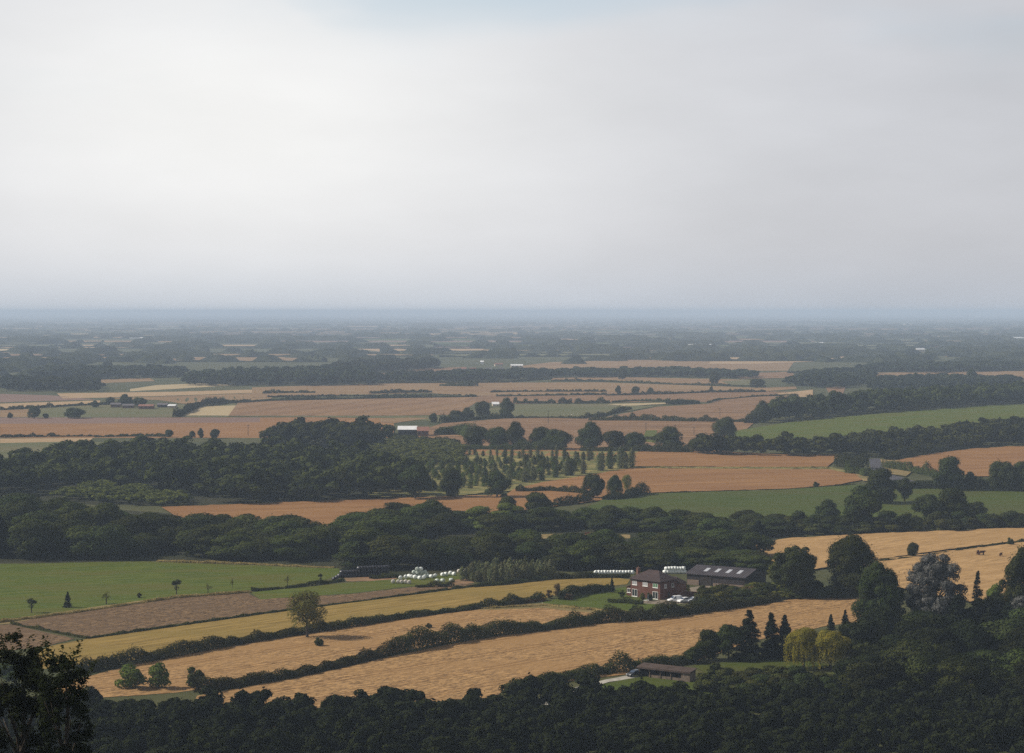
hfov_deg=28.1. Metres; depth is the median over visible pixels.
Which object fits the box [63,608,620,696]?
stubble field
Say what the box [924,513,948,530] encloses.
bush
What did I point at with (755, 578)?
sliding door
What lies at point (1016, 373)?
wheat field
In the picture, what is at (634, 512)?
tree
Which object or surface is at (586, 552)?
tree
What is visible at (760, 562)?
tree
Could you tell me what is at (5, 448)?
meadow
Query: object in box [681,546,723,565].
tree
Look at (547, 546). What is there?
oak tree
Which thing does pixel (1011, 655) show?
tree
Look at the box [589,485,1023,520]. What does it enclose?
pasture
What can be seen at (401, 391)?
hedgerow
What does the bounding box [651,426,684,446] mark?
oak tree
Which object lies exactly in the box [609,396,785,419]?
wheat field
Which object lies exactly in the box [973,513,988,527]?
bush
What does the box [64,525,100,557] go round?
tree
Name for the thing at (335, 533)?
tree
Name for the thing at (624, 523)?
tree
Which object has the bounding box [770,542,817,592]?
tree
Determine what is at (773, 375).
wheat field
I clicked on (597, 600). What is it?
garden lawn
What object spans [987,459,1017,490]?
oak tree
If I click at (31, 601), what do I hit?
sapling
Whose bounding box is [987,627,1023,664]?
tree
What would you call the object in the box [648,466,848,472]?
grass strip
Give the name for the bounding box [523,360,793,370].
wheat field
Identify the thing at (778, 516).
tree
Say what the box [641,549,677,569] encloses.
tree
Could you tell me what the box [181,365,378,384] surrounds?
woodland
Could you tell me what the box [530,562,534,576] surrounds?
shrub
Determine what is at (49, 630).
hedgerow
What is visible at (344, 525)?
tree
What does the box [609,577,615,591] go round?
tree
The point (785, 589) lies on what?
bush
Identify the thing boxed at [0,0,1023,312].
sky
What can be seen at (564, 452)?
poplar tree
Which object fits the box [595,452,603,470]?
poplar tree
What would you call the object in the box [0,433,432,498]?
woodland
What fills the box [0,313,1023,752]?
ground
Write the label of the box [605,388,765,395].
hedgerow
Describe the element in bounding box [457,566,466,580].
shrub
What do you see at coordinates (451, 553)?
tree
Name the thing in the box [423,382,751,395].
wheat field
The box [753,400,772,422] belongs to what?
oak tree
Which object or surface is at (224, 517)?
tree
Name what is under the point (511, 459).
poplar tree
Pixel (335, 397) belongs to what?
hedgerow
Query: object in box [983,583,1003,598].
tree
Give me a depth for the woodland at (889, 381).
2381.58 m
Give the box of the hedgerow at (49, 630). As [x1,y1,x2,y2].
[10,621,89,638]
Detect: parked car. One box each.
[626,669,642,676]
[677,597,689,602]
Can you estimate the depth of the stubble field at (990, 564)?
706.13 m
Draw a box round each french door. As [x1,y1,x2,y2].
[632,589,636,596]
[652,591,657,599]
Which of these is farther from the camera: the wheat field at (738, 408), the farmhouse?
the wheat field at (738, 408)
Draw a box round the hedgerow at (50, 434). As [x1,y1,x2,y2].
[0,432,97,437]
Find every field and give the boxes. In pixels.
[0,314,953,350]
[0,314,1013,355]
[0,314,1023,357]
[0,314,1023,360]
[0,394,94,401]
[0,400,99,407]
[0,409,40,416]
[0,417,259,423]
[0,417,393,437]
[0,438,91,442]
[0,624,74,649]
[8,314,1023,353]
[10,317,1023,355]
[14,314,984,347]
[15,583,473,636]
[57,390,251,397]
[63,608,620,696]
[101,378,153,382]
[105,393,271,403]
[130,383,229,390]
[162,493,602,525]
[185,405,235,415]
[196,596,864,729]
[229,397,475,415]
[252,381,511,397]
[379,418,425,422]
[383,367,460,373]
[419,417,752,449]
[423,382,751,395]
[465,447,836,466]
[466,391,784,403]
[507,468,861,495]
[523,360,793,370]
[551,377,736,383]
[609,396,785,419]
[611,403,665,405]
[709,357,842,363]
[737,372,793,378]
[752,386,796,390]
[756,527,1023,568]
[776,390,812,396]
[826,386,845,392]
[874,541,1023,601]
[876,371,1023,377]
[899,446,1023,475]
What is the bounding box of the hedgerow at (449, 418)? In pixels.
[438,410,514,422]
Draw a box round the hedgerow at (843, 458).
[834,451,869,468]
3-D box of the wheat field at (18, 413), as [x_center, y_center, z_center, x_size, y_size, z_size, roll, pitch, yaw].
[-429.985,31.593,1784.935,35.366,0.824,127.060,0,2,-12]
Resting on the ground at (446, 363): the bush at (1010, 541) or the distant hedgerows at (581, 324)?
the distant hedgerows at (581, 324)
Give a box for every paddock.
[601,672,835,711]
[694,659,832,674]
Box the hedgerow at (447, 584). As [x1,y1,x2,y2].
[415,579,454,587]
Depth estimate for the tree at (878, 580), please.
559.76 m
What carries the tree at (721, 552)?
on the ground at (446, 363)
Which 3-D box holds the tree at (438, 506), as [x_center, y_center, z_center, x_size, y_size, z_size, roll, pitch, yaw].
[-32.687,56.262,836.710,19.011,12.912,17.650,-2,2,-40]
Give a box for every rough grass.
[0,590,252,622]
[156,559,335,567]
[481,604,625,611]
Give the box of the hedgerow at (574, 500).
[553,491,593,505]
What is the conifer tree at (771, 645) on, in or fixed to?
on the ground at (446, 363)
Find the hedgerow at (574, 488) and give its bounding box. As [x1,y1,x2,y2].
[515,484,588,492]
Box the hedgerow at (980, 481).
[891,475,1023,490]
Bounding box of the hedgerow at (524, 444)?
[468,436,566,449]
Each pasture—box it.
[0,561,339,618]
[251,574,475,598]
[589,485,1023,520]
[644,430,656,442]
[735,404,1023,440]
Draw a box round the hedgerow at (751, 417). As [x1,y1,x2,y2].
[743,392,799,422]
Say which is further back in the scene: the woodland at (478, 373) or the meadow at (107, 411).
the woodland at (478, 373)
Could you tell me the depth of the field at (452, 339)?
6343.83 m
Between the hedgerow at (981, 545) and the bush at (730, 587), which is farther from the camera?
the hedgerow at (981, 545)
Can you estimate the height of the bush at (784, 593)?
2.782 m
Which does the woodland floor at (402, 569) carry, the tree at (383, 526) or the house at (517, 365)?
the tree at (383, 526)
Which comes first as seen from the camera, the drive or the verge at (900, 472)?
the drive
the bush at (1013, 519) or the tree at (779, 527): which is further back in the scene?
the bush at (1013, 519)
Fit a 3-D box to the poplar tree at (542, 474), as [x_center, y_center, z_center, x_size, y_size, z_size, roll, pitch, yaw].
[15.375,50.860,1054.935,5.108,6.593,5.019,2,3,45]
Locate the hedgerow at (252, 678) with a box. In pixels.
[192,637,397,691]
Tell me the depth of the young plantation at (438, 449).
1239.21 m
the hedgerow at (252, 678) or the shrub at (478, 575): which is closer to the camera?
the hedgerow at (252, 678)
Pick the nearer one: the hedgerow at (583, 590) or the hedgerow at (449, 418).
the hedgerow at (583, 590)
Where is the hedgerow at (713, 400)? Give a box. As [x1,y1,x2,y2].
[706,394,796,402]
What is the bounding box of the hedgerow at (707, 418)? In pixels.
[697,414,749,421]
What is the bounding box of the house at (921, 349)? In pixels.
[916,348,924,351]
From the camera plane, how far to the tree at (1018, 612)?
533.45 m
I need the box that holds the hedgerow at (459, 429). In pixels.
[434,419,475,436]
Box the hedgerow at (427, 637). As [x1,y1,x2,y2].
[391,607,609,653]
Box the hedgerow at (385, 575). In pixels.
[369,573,398,578]
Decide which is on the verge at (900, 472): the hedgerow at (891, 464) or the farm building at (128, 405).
the hedgerow at (891, 464)
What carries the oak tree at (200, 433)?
on the wheat field at (233, 430)
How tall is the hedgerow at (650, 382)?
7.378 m
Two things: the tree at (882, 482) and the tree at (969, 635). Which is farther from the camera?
the tree at (882, 482)
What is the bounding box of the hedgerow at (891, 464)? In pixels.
[880,459,937,475]
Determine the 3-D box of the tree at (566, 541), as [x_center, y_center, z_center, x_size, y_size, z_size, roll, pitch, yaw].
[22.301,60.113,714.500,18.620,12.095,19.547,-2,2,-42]
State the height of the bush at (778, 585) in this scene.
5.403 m
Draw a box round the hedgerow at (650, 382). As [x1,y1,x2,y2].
[551,376,766,386]
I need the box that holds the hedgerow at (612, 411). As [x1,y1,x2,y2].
[580,405,632,417]
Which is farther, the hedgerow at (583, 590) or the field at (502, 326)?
the field at (502, 326)
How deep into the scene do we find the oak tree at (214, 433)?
1422.81 m
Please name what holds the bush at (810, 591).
on the woodland floor
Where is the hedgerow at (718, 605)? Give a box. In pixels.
[602,591,783,622]
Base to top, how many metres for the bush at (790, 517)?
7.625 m
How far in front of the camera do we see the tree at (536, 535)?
728.17 m
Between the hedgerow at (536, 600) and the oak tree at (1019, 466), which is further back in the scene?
the oak tree at (1019, 466)
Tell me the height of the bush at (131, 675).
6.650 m
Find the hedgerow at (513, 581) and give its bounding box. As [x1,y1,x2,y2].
[472,576,552,586]
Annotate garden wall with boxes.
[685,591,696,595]
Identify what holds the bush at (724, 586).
on the woodland floor
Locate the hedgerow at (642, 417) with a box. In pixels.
[588,412,696,420]
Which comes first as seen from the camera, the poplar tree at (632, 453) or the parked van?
the parked van
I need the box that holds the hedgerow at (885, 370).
[787,368,1023,372]
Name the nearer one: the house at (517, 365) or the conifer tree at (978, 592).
the conifer tree at (978, 592)
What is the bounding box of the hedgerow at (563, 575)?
[535,570,630,578]
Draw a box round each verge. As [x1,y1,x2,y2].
[0,592,248,623]
[478,603,595,612]
[856,474,868,480]
[880,459,910,475]
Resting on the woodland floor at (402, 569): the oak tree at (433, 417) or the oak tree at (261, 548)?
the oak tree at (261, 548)
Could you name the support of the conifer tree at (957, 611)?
on the woodland floor
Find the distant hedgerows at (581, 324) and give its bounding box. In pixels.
[0,315,1023,361]
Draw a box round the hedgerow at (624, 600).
[607,597,643,603]
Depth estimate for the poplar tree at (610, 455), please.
1111.85 m
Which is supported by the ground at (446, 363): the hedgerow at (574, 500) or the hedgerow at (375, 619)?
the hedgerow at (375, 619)
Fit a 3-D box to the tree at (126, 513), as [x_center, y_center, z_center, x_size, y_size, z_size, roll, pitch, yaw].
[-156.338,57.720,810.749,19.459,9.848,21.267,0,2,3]
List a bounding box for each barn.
[397,426,416,435]
[417,427,428,435]
[685,564,765,586]
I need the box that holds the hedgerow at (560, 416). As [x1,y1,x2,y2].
[516,414,584,418]
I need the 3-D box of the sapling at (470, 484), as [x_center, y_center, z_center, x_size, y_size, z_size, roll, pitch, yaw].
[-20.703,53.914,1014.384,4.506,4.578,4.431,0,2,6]
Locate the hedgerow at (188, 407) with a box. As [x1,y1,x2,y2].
[172,397,226,416]
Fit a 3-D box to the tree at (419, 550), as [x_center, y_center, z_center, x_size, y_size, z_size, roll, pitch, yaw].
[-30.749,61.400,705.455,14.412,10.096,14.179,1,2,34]
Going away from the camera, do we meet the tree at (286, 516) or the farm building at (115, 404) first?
the tree at (286, 516)
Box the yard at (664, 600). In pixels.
[643,586,713,603]
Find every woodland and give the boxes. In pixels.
[0,374,106,390]
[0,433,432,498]
[27,363,189,377]
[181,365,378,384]
[259,414,395,445]
[316,357,440,371]
[371,367,555,380]
[550,366,760,376]
[696,415,1023,453]
[757,380,1023,419]
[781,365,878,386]
[854,360,1023,371]
[866,372,1023,389]
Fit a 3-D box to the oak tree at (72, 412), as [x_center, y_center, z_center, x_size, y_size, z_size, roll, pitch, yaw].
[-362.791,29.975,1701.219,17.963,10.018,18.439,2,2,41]
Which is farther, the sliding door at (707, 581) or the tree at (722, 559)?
the tree at (722, 559)
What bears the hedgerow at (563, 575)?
on the hay meadow at (108, 646)
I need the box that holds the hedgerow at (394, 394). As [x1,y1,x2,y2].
[267,393,460,396]
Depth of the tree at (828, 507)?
841.40 m
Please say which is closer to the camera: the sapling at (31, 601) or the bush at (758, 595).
the sapling at (31, 601)
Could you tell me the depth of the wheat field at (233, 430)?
1558.81 m
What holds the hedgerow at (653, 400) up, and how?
on the ground at (446, 363)
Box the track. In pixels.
[437,534,629,541]
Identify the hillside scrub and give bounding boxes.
[0,672,1023,752]
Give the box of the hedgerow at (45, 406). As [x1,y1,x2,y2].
[0,402,116,409]
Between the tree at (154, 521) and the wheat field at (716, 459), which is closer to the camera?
the tree at (154, 521)
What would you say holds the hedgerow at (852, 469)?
on the verge at (864, 478)
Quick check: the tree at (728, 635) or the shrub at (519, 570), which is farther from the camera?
the shrub at (519, 570)
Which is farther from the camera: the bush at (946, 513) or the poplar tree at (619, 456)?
the poplar tree at (619, 456)
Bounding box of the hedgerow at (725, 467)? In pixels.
[630,466,829,468]
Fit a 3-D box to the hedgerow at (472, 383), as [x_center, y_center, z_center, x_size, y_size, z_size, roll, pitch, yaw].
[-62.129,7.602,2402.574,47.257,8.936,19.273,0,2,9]
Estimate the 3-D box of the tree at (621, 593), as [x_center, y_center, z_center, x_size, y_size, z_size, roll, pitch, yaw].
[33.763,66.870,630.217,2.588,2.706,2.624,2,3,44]
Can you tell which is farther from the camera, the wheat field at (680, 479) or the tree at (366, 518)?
the wheat field at (680, 479)
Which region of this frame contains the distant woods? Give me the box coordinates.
[0,318,1023,375]
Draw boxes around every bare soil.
[344,576,396,580]
[453,579,473,583]
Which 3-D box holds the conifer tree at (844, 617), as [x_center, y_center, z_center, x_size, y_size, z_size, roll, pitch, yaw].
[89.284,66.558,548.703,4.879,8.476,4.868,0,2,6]
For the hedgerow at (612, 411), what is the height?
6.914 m
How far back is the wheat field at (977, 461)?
1216.55 m
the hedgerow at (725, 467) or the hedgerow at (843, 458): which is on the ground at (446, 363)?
the hedgerow at (843, 458)
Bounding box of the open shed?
[636,662,696,681]
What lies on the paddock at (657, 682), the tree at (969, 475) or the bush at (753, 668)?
the bush at (753, 668)
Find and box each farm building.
[110,403,120,406]
[122,404,134,407]
[138,404,154,408]
[157,403,168,406]
[167,404,177,407]
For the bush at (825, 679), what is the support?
on the paddock at (657, 682)
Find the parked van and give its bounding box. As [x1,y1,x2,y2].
[667,595,681,601]
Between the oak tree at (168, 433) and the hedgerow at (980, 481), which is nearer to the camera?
the hedgerow at (980, 481)
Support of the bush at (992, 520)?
on the stubble field at (890, 544)
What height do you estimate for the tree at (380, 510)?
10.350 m
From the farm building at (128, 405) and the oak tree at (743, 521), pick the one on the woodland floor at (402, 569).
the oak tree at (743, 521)
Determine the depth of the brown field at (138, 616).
600.19 m
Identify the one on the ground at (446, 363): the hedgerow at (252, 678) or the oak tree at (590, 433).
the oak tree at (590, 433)
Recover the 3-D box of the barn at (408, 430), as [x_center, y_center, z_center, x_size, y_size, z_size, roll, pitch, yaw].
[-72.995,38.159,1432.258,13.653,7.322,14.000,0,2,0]
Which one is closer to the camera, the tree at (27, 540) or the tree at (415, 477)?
the tree at (27, 540)
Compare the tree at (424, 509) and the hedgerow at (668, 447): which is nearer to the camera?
the tree at (424, 509)
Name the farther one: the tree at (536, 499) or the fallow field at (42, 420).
the fallow field at (42, 420)
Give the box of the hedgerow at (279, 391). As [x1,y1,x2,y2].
[262,389,314,393]
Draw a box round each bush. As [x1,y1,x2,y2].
[114,663,148,687]
[147,660,170,687]
[186,667,204,686]
[314,637,323,645]
[691,597,711,605]
[692,673,723,691]
[692,674,720,691]
[693,588,716,599]
[706,588,726,592]
[707,662,731,675]
[711,591,731,599]
[714,679,738,690]
[716,584,728,590]
[724,586,737,592]
[724,589,735,598]
[724,677,744,683]
[729,670,742,676]
[731,590,759,603]
[738,584,763,594]
[738,669,770,680]
[744,679,765,683]
[746,666,762,671]
[748,582,761,586]
[752,593,769,601]
[760,582,776,594]
[762,665,776,673]
[769,590,791,598]
[769,666,794,679]
[771,581,786,590]
[779,587,801,598]
[783,515,802,522]
[786,519,806,533]
[786,590,807,597]
[788,665,810,677]
[791,510,807,520]
[791,673,811,683]
[801,583,818,596]
[802,517,817,526]
[803,523,826,534]
[804,579,823,587]
[809,514,823,519]
[811,588,830,598]
[812,671,832,676]
[820,675,838,684]
[821,523,833,533]
[827,524,853,534]
[830,586,856,597]
[833,586,858,597]
[849,524,874,533]
[857,520,878,532]
[872,519,901,532]
[877,510,897,521]
[890,514,909,523]
[898,521,924,531]
[899,512,923,525]
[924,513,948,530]
[925,511,950,527]
[930,511,950,529]
[946,519,971,530]
[949,510,974,522]
[962,517,981,528]
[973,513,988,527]
[984,513,1004,528]
[999,510,1023,527]
[1007,537,1013,543]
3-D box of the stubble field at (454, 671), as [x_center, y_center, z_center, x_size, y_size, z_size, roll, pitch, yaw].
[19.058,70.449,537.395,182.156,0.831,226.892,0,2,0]
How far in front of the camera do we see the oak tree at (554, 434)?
1264.12 m
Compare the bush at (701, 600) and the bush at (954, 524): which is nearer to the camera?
the bush at (701, 600)
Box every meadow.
[0,442,103,457]
[28,403,235,416]
[39,577,629,668]
[259,407,500,421]
[339,394,463,395]
[491,404,654,416]
[722,380,755,384]
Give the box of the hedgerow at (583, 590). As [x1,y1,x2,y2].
[557,582,610,599]
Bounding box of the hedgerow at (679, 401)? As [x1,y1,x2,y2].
[666,398,700,404]
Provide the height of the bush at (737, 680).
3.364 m
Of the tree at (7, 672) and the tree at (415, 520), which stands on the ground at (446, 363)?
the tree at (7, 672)
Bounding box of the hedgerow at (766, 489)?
[659,484,855,492]
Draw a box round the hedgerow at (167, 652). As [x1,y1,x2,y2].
[69,619,342,672]
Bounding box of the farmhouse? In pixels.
[626,566,685,599]
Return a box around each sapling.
[26,598,36,612]
[100,591,110,603]
[171,579,181,594]
[466,481,473,487]
[473,474,480,480]
[473,479,479,485]
[515,474,521,480]
[531,456,538,464]
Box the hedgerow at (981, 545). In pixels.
[877,538,1023,560]
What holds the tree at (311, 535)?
on the woodland floor at (402, 569)
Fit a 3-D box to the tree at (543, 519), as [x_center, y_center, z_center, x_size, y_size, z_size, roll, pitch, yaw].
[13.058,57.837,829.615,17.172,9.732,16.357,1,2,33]
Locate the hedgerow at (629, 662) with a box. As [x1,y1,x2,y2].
[498,645,700,691]
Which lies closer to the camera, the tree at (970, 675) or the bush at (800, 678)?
the tree at (970, 675)
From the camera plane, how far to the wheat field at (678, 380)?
2628.59 m
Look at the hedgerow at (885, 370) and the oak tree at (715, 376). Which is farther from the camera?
the hedgerow at (885, 370)
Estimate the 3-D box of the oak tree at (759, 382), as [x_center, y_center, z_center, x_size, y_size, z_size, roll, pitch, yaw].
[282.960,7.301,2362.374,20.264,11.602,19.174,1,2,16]
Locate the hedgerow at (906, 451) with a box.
[883,433,982,459]
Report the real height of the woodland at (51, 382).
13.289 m
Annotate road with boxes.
[869,458,912,481]
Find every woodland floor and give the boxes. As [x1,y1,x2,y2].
[0,477,407,505]
[0,510,787,576]
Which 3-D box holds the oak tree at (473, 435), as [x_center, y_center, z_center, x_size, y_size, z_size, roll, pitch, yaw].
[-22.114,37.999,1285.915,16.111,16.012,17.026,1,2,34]
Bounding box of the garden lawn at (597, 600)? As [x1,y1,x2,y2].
[542,587,683,610]
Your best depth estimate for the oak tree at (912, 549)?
730.61 m
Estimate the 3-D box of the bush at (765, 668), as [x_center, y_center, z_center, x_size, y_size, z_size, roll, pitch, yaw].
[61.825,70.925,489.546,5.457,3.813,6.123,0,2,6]
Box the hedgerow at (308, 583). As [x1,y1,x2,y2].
[251,578,344,590]
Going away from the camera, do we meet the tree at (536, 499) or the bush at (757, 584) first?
the bush at (757, 584)
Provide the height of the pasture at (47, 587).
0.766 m
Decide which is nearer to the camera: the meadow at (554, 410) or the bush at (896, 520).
the bush at (896, 520)
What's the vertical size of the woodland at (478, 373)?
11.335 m
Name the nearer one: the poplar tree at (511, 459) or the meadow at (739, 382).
the poplar tree at (511, 459)
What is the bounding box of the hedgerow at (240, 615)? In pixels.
[87,585,472,638]
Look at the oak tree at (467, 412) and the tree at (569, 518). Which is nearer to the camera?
the tree at (569, 518)
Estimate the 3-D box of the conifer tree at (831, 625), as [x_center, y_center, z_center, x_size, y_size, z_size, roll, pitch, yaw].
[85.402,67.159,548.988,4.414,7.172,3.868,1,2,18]
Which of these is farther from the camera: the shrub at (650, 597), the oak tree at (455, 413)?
the oak tree at (455, 413)
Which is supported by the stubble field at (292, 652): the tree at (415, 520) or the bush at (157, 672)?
the bush at (157, 672)
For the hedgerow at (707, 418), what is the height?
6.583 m
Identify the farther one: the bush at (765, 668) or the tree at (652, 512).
the tree at (652, 512)
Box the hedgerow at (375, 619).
[336,591,546,627]
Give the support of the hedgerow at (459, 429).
on the ground at (446, 363)
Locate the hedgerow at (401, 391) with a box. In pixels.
[369,388,431,393]
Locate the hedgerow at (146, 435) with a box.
[94,433,166,436]
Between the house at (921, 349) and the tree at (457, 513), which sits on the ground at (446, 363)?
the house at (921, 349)
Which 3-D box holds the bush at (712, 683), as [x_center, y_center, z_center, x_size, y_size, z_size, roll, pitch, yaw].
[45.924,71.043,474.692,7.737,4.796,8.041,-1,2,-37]
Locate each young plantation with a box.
[49,479,193,504]
[352,438,468,463]
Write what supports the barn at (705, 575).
on the ground at (446, 363)
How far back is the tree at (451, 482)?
968.24 m
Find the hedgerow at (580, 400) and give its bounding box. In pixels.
[574,397,609,403]
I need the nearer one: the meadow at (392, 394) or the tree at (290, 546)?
the tree at (290, 546)
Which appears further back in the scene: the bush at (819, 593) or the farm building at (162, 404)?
the farm building at (162, 404)
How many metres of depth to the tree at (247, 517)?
794.73 m
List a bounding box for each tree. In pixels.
[0,494,42,509]
[0,500,36,521]
[0,515,18,557]
[0,628,65,752]
[0,660,27,683]
[3,520,55,558]
[7,518,57,538]
[26,494,46,510]
[27,406,40,417]
[29,639,98,752]
[40,496,70,512]
[40,520,77,557]
[54,501,90,512]
[58,508,93,526]
[62,592,71,606]
[64,407,86,417]
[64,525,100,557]
[82,501,125,525]
[89,401,98,406]
[95,513,108,526]
[106,397,114,404]
[116,509,133,515]
[117,393,132,405]
[132,397,147,405]
[138,512,178,535]
[154,525,188,549]
[165,429,173,436]
[167,513,185,526]
[171,530,192,550]
[176,512,222,529]
[176,525,223,556]
[189,431,195,437]
[198,428,203,437]
[202,533,258,558]
[210,429,219,437]
[215,514,231,523]
[225,513,264,522]
[242,535,279,559]
[249,513,286,528]
[260,520,307,534]
[266,534,320,559]
[277,513,301,519]
[282,516,323,527]
[286,590,327,636]
[292,527,330,555]
[310,524,345,553]
[329,520,354,530]
[332,541,386,566]
[333,512,371,523]
[338,525,389,550]
[340,541,377,569]
[349,520,400,535]
[350,520,385,529]
[358,514,377,523]
[362,507,402,516]
[366,534,414,567]
[370,513,414,535]
[382,501,411,513]
[393,534,423,561]
[397,462,434,497]
[398,502,437,518]
[401,540,443,569]
[404,516,436,534]
[418,515,458,538]
[423,499,452,517]
[424,543,462,567]
[429,413,437,422]
[429,512,462,533]
[435,535,472,545]
[439,468,463,496]
[449,410,464,416]
[452,510,468,518]
[459,506,492,520]
[463,407,475,417]
[463,424,488,444]
[467,533,512,562]
[473,521,492,530]
[474,532,513,563]
[475,401,490,416]
[476,514,512,531]
[483,425,508,444]
[484,470,511,496]
[491,462,496,470]
[491,502,523,514]
[498,496,516,510]
[499,397,514,415]
[501,511,526,530]
[502,447,507,456]
[504,421,525,443]
[505,468,512,481]
[508,528,541,539]
[509,453,512,464]
[509,536,539,560]
[510,445,513,456]
[510,540,547,562]
[514,531,546,542]
[516,511,531,514]
[520,469,529,481]
[524,492,556,509]
[524,508,564,530]
[527,448,532,457]
[528,426,549,445]
[528,465,537,480]
[528,507,556,511]
[535,444,540,456]
[536,540,558,557]
[537,469,545,480]
[540,551,577,568]
[541,455,546,469]
[543,428,573,447]
[546,533,567,543]
[548,532,595,562]
[550,464,559,476]
[554,444,558,457]
[556,510,581,527]
[561,447,566,459]
[562,458,570,475]
[565,539,606,568]
[568,458,576,474]
[572,507,599,526]
[575,420,602,447]
[580,452,586,459]
[580,459,587,473]
[580,473,605,497]
[584,512,620,530]
[585,532,614,545]
[586,447,590,460]
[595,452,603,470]
[595,505,628,518]
[595,528,628,542]
[596,541,642,568]
[599,452,605,470]
[602,430,626,447]
[605,448,614,468]
[606,473,622,494]
[607,518,642,530]
[609,549,649,570]
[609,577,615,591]
[615,385,620,393]
[615,447,622,467]
[617,590,624,597]
[618,369,626,378]
[618,506,643,521]
[620,452,629,467]
[622,475,631,490]
[623,432,646,446]
[628,448,636,466]
[631,386,639,392]
[638,506,669,520]
[638,517,658,531]
[639,539,667,549]
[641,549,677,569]
[650,516,683,531]
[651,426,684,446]
[668,509,691,517]
[670,551,698,567]
[676,521,706,530]
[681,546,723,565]
[682,646,705,662]
[683,512,713,519]
[683,512,718,522]
[688,436,717,452]
[694,629,722,659]
[697,518,731,530]
[702,553,745,566]
[705,528,732,538]
[709,370,720,383]
[711,516,731,521]
[712,416,737,436]
[714,550,731,554]
[714,624,745,659]
[716,532,750,549]
[727,510,757,519]
[727,549,758,554]
[728,524,759,533]
[730,520,746,523]
[730,554,773,570]
[730,610,767,660]
[731,551,773,563]
[735,512,762,520]
[736,531,775,552]
[744,515,763,523]
[747,522,772,530]
[749,378,765,387]
[752,520,769,535]
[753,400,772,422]
[754,516,779,521]
[760,519,796,535]
[761,612,782,659]
[764,513,784,519]
[766,563,778,578]
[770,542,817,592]
[774,614,792,659]
[783,627,820,669]
[809,629,851,670]
[815,498,840,516]
[825,533,878,592]
[826,614,836,630]
[830,652,881,685]
[833,659,916,687]
[837,616,879,656]
[841,609,848,623]
[842,485,884,521]
[843,660,916,701]
[850,556,905,618]
[851,642,872,657]
[856,605,901,635]
[864,467,898,502]
[881,637,947,666]
[896,476,913,500]
[904,550,969,615]
[904,653,957,690]
[905,650,966,682]
[906,542,918,555]
[910,494,944,520]
[931,455,965,488]
[934,652,995,700]
[938,487,970,515]
[945,593,973,622]
[947,617,995,658]
[959,647,1005,663]
[963,471,976,486]
[965,608,978,622]
[966,367,976,375]
[966,502,987,515]
[966,594,1011,625]
[970,570,982,610]
[980,616,1023,645]
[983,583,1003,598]
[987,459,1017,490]
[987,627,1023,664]
[994,647,1023,676]
[998,541,1023,600]
[1000,601,1013,618]
[1002,607,1023,619]
[1011,595,1023,608]
[1012,461,1023,490]
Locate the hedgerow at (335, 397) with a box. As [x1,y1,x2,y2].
[223,393,476,403]
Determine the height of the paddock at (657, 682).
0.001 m
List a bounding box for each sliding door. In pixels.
[700,576,711,585]
[752,574,758,581]
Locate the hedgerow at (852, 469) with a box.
[844,460,873,475]
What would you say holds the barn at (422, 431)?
on the ground at (446, 363)
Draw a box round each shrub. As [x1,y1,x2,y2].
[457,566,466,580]
[467,567,471,580]
[469,571,474,581]
[470,563,475,578]
[474,570,481,581]
[491,570,497,582]
[497,566,504,581]
[513,568,522,579]
[520,564,527,578]
[524,563,529,578]
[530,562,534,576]
[542,563,548,574]
[546,590,553,597]
[547,560,553,572]
[553,583,560,596]
[565,593,572,599]
[639,593,644,599]
[647,592,652,600]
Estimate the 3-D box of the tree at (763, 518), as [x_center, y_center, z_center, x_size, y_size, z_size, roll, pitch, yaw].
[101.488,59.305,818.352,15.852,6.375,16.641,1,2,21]
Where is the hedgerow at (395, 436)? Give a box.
[386,432,459,441]
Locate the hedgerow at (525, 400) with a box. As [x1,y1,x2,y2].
[513,396,555,403]
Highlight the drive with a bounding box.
[543,676,636,704]
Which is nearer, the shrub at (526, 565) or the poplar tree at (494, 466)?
the shrub at (526, 565)
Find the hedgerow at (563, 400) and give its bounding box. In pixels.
[558,397,572,403]
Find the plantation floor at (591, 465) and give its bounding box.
[350,445,637,496]
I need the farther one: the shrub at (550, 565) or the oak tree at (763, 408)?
the oak tree at (763, 408)
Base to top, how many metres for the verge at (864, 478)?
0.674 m
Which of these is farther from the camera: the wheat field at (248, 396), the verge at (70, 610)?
the wheat field at (248, 396)
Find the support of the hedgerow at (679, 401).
on the ground at (446, 363)
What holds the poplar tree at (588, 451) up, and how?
on the plantation floor at (591, 465)
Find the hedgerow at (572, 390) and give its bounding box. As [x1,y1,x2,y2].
[491,388,606,391]
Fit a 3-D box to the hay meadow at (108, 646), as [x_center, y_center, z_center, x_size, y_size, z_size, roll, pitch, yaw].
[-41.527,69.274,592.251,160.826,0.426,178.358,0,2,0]
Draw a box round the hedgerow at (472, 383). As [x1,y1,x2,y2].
[439,379,478,385]
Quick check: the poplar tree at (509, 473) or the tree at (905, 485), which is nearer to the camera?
the tree at (905, 485)
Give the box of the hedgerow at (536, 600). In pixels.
[506,597,545,604]
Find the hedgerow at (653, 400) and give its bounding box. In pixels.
[612,398,670,402]
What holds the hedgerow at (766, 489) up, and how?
on the pasture at (788, 502)
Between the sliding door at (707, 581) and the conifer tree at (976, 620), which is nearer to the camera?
the conifer tree at (976, 620)
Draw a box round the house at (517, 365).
[510,364,522,367]
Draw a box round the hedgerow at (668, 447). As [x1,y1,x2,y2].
[579,441,693,451]
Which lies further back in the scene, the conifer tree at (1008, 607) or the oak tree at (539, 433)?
the oak tree at (539, 433)
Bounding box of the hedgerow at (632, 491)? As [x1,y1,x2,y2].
[602,481,651,499]
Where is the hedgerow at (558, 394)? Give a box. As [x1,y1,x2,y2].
[496,392,606,395]
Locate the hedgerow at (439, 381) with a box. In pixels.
[378,377,551,383]
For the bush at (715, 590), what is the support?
on the woodland floor

